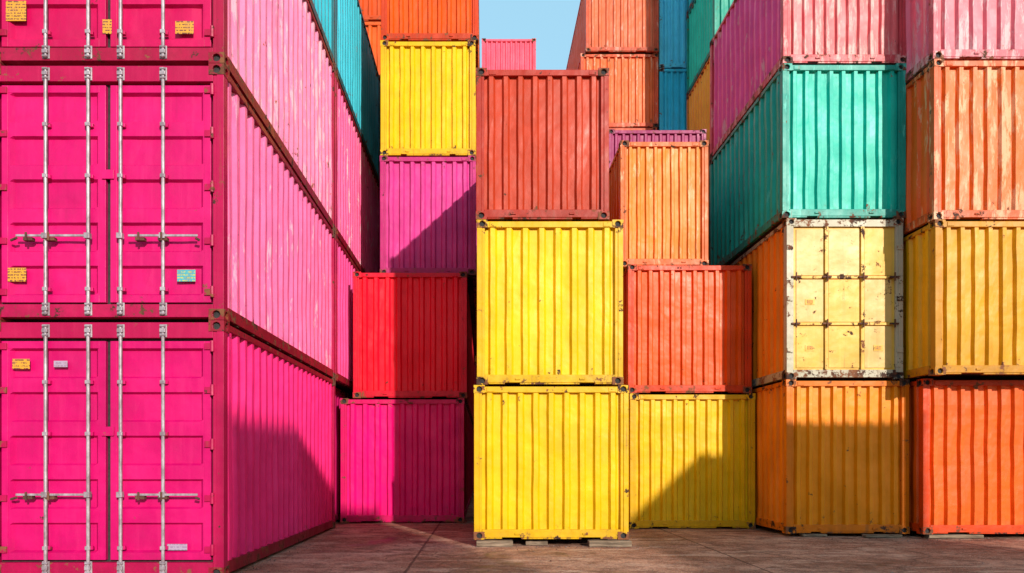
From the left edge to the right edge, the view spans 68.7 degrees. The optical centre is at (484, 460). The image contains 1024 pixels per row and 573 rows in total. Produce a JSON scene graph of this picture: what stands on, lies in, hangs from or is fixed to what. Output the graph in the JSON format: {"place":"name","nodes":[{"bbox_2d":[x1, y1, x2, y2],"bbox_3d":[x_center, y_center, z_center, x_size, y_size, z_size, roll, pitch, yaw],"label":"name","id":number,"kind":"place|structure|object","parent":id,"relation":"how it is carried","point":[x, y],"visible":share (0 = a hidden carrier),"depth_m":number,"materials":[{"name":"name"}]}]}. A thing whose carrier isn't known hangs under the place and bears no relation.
{"place":"outdoors","nodes":[
{"label":"outdoors","id":0,"kind":"place"},
{"bbox_2d":[473,428,473,491],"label":"shipping container","id":1,"kind":"object","parent":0,"point":[473,459],"depth_m":30.04,"materials":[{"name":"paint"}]},
{"bbox_2d":[473,363,476,427],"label":"shipping container","id":2,"kind":"object","parent":1,"relation":"on","point":[475,376],"visible":0.01,"depth_m":30.02,"materials":[{"name":"metal"}]},
{"bbox_2d":[479,0,579,69],"label":"sky","id":3,"kind":"structure","parent":0,"point":[552,23],"materials":[{"name":"blue"}]},
{"bbox_2d":[230,492,1023,572],"bbox_3d":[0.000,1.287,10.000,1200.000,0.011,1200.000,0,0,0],"label":"ground","id":4,"kind":"structure","parent":0,"point":[698,550],"depth_m":10.32,"materials":[{"name":"concrete"}]},
{"bbox_2d":[0,320,335,572],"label":"shipping container","id":5,"kind":"object","parent":4,"relation":"on","point":[167,447],"visible":1,"depth_m":8.18,"materials":[{"name":"metal"}]},
{"bbox_2d":[0,63,335,379],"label":"shipping container","id":6,"kind":"object","parent":5,"relation":"on","point":[154,194],"visible":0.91,"depth_m":8.18,"materials":[{"name":"metal"}]},
{"bbox_2d":[0,0,335,232],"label":"shipping container","id":7,"kind":"object","parent":6,"relation":"on","point":[273,56],"visible":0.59,"depth_m":8.40,"materials":[{"name":"metal"}]},
{"bbox_2d":[308,0,335,68],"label":"shipping container","id":8,"kind":"object","parent":7,"relation":"on","point":[323,11],"visible":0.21,"depth_m":13.56,"materials":[{"name":"metal"}]},
{"bbox_2d":[335,387,353,520],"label":"shipping container","id":9,"kind":"object","parent":4,"relation":"on","point":[339,393],"depth_m":15.71,"materials":[{"name":"metal"}]},
{"bbox_2d":[335,235,359,395],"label":"shipping container","id":10,"kind":"object","parent":9,"relation":"on","point":[345,267],"visible":0.13,"depth_m":15.26,"materials":[{"name":"metal"}]},
{"bbox_2d":[335,72,379,272],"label":"shipping container","id":11,"kind":"object","parent":10,"relation":"on","point":[357,205],"visible":0.2,"depth_m":16.38,"materials":[{"name":"metal"}]},
{"bbox_2d":[335,0,380,184],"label":"shipping container","id":12,"kind":"object","parent":11,"relation":"on","point":[359,78],"visible":0.27,"depth_m":16.97,"materials":[{"name":"metal"}]},
{"bbox_2d":[340,398,472,522],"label":"shipping container","id":13,"kind":"object","parent":4,"relation":"on","point":[406,460],"visible":1,"depth_m":15.35,"materials":[{"name":"metal"}]},
{"bbox_2d":[353,272,474,425],"bbox_3d":[-1.525,-2.564,21.392,2.340,2.585,12.207,0,0,0],"label":"shipping container","id":14,"kind":"object","parent":13,"relation":"on","point":[412,336],"visible":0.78,"depth_m":15.35,"materials":[{"name":"metal"}]},
{"bbox_2d":[380,156,476,355],"bbox_3d":[-1.180,-5.107,21.692,2.010,2.485,12.207,0,0,0],"label":"shipping container","id":15,"kind":"object","parent":14,"relation":"on","point":[428,223],"visible":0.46,"depth_m":15.65,"materials":[{"name":"metal"}]},
{"bbox_2d":[380,40,475,156],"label":"shipping container","id":16,"kind":"object","parent":15,"relation":"on","point":[428,99],"visible":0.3,"depth_m":15.64,"materials":[{"name":"metal"}]},
{"bbox_2d":[381,0,479,67],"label":"shipping container","id":17,"kind":"object","parent":16,"relation":"on","point":[429,20],"visible":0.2,"depth_m":15.63,"materials":[{"name":"metal"}]},
{"bbox_2d":[476,539,512,546],"bbox_3d":[0.150,1.238,11.189,0.540,0.084,0.232,0,0,0],"label":"timber skid","id":18,"kind":"object","parent":4,"relation":"on","point":[493,543],"visible":1,"depth_m":11.08,"materials":[{"name":"beige wood"}]},
{"bbox_2d":[525,540,547,544],"bbox_3d":[0.785,1.250,11.336,0.330,0.060,0.184,0,0,0],"label":"timber skid","id":19,"kind":"object","parent":4,"relation":"on","point":[536,542],"visible":1,"depth_m":11.25,"materials":[{"name":"beige wood"}]},
{"bbox_2d":[474,385,628,539],"bbox_3d":[1.000,0.033,14.226,2.326,2.315,6.077,0,0,0],"label":"shipping container","id":20,"kind":"object","parent":4,"relation":"on","point":[551,462],"visible":1,"depth_m":11.24,"materials":[{"name":"metal"}]},
{"bbox_2d":[477,220,623,386],"bbox_3d":[0.980,-2.366,14.226,2.200,2.468,6.077,0,0,0],"label":"shipping container","id":21,"kind":"object","parent":20,"relation":"on","point":[549,303],"visible":0.76,"depth_m":11.24,"materials":[{"name":"metal"}]},
{"bbox_2d":[476,68,608,222],"bbox_3d":[0.869,-4.740,14.226,2.000,2.267,6.077,0,0,0],"label":"shipping container","id":22,"kind":"object","parent":21,"relation":"on","point":[542,145],"visible":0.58,"depth_m":11.24,"materials":[{"name":"metal"}]},
{"bbox_2d":[587,539,631,546],"bbox_3d":[1.865,1.238,11.169,0.630,0.084,0.233,0,0,0],"label":"timber skid","id":23,"kind":"object","parent":4,"relation":"on","point":[609,543],"visible":1,"depth_m":11.06,"materials":[{"name":"beige wood"}]},
{"bbox_2d":[629,393,755,528],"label":"shipping container","id":24,"kind":"object","parent":4,"relation":"on","point":[691,461],"visible":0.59,"depth_m":14.04,"materials":[{"name":"metal"}]},
{"bbox_2d":[623,264,751,394],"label":"shipping container","id":25,"kind":"object","parent":24,"relation":"on","point":[687,329],"visible":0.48,"depth_m":14.04,"materials":[{"name":"metal"}]},
{"bbox_2d":[609,140,708,271],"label":"shipping container","id":26,"kind":"object","parent":25,"relation":"on","point":[658,198],"visible":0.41,"depth_m":14.24,"materials":[{"name":"metal"}]},
{"bbox_2d":[799,533,826,535],"bbox_3d":[5.550,1.260,12.635,0.400,0.040,0.182,0,0,0],"label":"timber skid","id":27,"kind":"object","parent":4,"relation":"on","point":[808,534],"visible":1,"depth_m":12.55,"materials":[{"name":"beige wood"}]},
{"bbox_2d":[741,379,909,533],"bbox_3d":[6.120,-0.060,15.627,2.080,2.600,6.077,0,0,0],"label":"shipping container","id":28,"kind":"object","parent":4,"relation":"on","point":[831,456],"visible":0.68,"depth_m":12.67,"materials":[{"name":"metal"}]},
{"bbox_2d":[730,218,903,389],"bbox_3d":[6.070,-2.721,15.611,1.970,2.712,6.107,0,0,0],"label":"shipping container","id":29,"kind":"object","parent":28,"relation":"on","point":[827,300],"visible":0.63,"depth_m":12.64,"materials":[{"name":"metal"}]},
{"bbox_2d":[709,63,905,264],"bbox_3d":[6.060,-5.383,14.646,2.090,2.600,4.117,0,0,0],"label":"shipping container","id":30,"kind":"object","parent":29,"relation":"on","point":[814,142],"visible":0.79,"depth_m":12.68,"materials":[{"name":"metal"}]},
{"bbox_2d":[710,0,906,158],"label":"shipping container","id":31,"kind":"object","parent":30,"relation":"on","point":[755,45],"visible":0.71,"depth_m":12.68,"materials":[{"name":"metal"}]},
{"bbox_2d":[862,534,901,537],"bbox_3d":[6.600,1.255,12.425,0.600,0.050,0.163,0,0,0],"label":"timber skid","id":32,"kind":"object","parent":4,"relation":"on","point":[882,535],"visible":1,"depth_m":12.35,"materials":[{"name":"beige wood"}]},
{"bbox_2d":[924,534,983,537],"bbox_3d":[7.750,1.253,12.350,0.900,0.055,0.153,0,0,0],"label":"timber skid","id":33,"kind":"object","parent":4,"relation":"on","point":[953,536],"visible":1,"depth_m":12.28,"materials":[{"name":"beige wood"}]},
{"bbox_2d":[909,379,1023,533],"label":"shipping container","id":34,"kind":"object","parent":33,"relation":"on","point":[966,455],"visible":0.41,"depth_m":12.36,"materials":[{"name":"metal"}]},
{"bbox_2d":[887,219,1023,381],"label":"shipping container","id":35,"kind":"object","parent":34,"relation":"on","point":[963,300],"visible":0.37,"depth_m":11.87,"materials":[{"name":"metal"}]},
{"bbox_2d":[903,59,1023,237],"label":"shipping container","id":36,"kind":"object","parent":35,"relation":"on","point":[964,140],"visible":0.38,"depth_m":11.87,"materials":[{"name":"metal"}]},
{"bbox_2d":[905,0,1023,84],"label":"shipping container","id":37,"kind":"object","parent":36,"relation":"on","point":[969,30],"visible":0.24,"depth_m":11.87,"materials":[{"name":"metal"}]},
{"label":"shipping container","id":38,"kind":"object","parent":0,"visible":0},
{"bbox_2d":[380,119,380,149],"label":"shipping container","id":39,"kind":"object","parent":38,"relation":"on","point":[380,134],"depth_m":20.49,"materials":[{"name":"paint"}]},
{"bbox_2d":[365,22,380,118],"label":"shipping container","id":40,"kind":"object","parent":39,"relation":"on","point":[374,31],"depth_m":20.49,"materials":[{"name":"metal"}]},
{"bbox_2d":[359,0,380,21],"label":"shipping container","id":41,"kind":"object","parent":40,"relation":"on","point":[371,10],"visible":0.01,"depth_m":20.48,"materials":[{"name":"metal"}]},
{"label":"shipping container","id":42,"kind":"object","parent":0,"visible":0},
{"bbox_2d":[609,129,705,167],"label":"shipping container","id":43,"kind":"object","parent":42,"relation":"on","point":[616,137],"visible":0.17,"depth_m":20.47,"materials":[{"name":"metal"}]},
{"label":"shipping container","id":44,"kind":"object","parent":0,"visible":0},
{"bbox_2d":[609,127,656,129],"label":"shipping container","id":45,"kind":"object","parent":44,"relation":"on","point":[653,128],"visible":0.01,"depth_m":24.76,"materials":[{"name":"metal"}]},
{"bbox_2d":[577,53,658,128],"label":"shipping container","id":46,"kind":"object","parent":45,"relation":"on","point":[633,90],"visible":0.23,"depth_m":24.80,"materials":[{"name":"metal"}]},
{"bbox_2d":[566,0,658,69],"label":"shipping container","id":47,"kind":"object","parent":46,"relation":"on","point":[616,26],"visible":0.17,"depth_m":24.72,"materials":[{"name":"metal"}]},
{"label":"shipping container","id":48,"kind":"object","parent":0,"visible":0},
{"bbox_2d":[657,68,686,129],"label":"shipping container","id":49,"kind":"object","parent":48,"relation":"on","point":[672,101],"visible":0.04,"depth_m":24.85,"materials":[{"name":"metal"}]},
{"bbox_2d":[658,0,686,69],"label":"shipping container","id":50,"kind":"object","parent":49,"relation":"on","point":[672,52],"visible":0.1,"depth_m":24.84,"materials":[{"name":"metal"}]},
{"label":"shipping container","id":51,"kind":"object","parent":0,"visible":0},
{"bbox_2d":[708,235,709,264],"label":"shipping container","id":52,"kind":"object","parent":51,"relation":"on","point":[709,249],"depth_m":22.15,"materials":[{"name":"metal"}]},
{"bbox_2d":[708,146,709,235],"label":"shipping container","id":53,"kind":"object","parent":52,"relation":"on","point":[708,191],"depth_m":22.20,"materials":[{"name":"metal"}]},
{"bbox_2d":[686,57,709,145],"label":"shipping container","id":54,"kind":"object","parent":53,"relation":"on","point":[698,106],"visible":0.06,"depth_m":23.02,"materials":[{"name":"metal"}]},
{"bbox_2d":[686,0,732,96],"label":"shipping container","id":55,"kind":"object","parent":54,"relation":"on","point":[704,18],"visible":0.25,"depth_m":23.17,"materials":[{"name":"metal"}]},
{"bbox_2d":[686,0,693,15],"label":"shipping container","id":56,"kind":"object","parent":55,"relation":"on","point":[689,4],"visible":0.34,"depth_m":24.30,"materials":[{"name":"metal"}]},
{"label":"shipping container","id":57,"kind":"object","parent":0,"visible":0},
{"bbox_2d":[482,38,535,69],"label":"shipping container","id":58,"kind":"object","parent":57,"relation":"on","point":[508,54],"visible":0.17,"depth_m":30.04,"materials":[{"name":"metal"}]}
]}

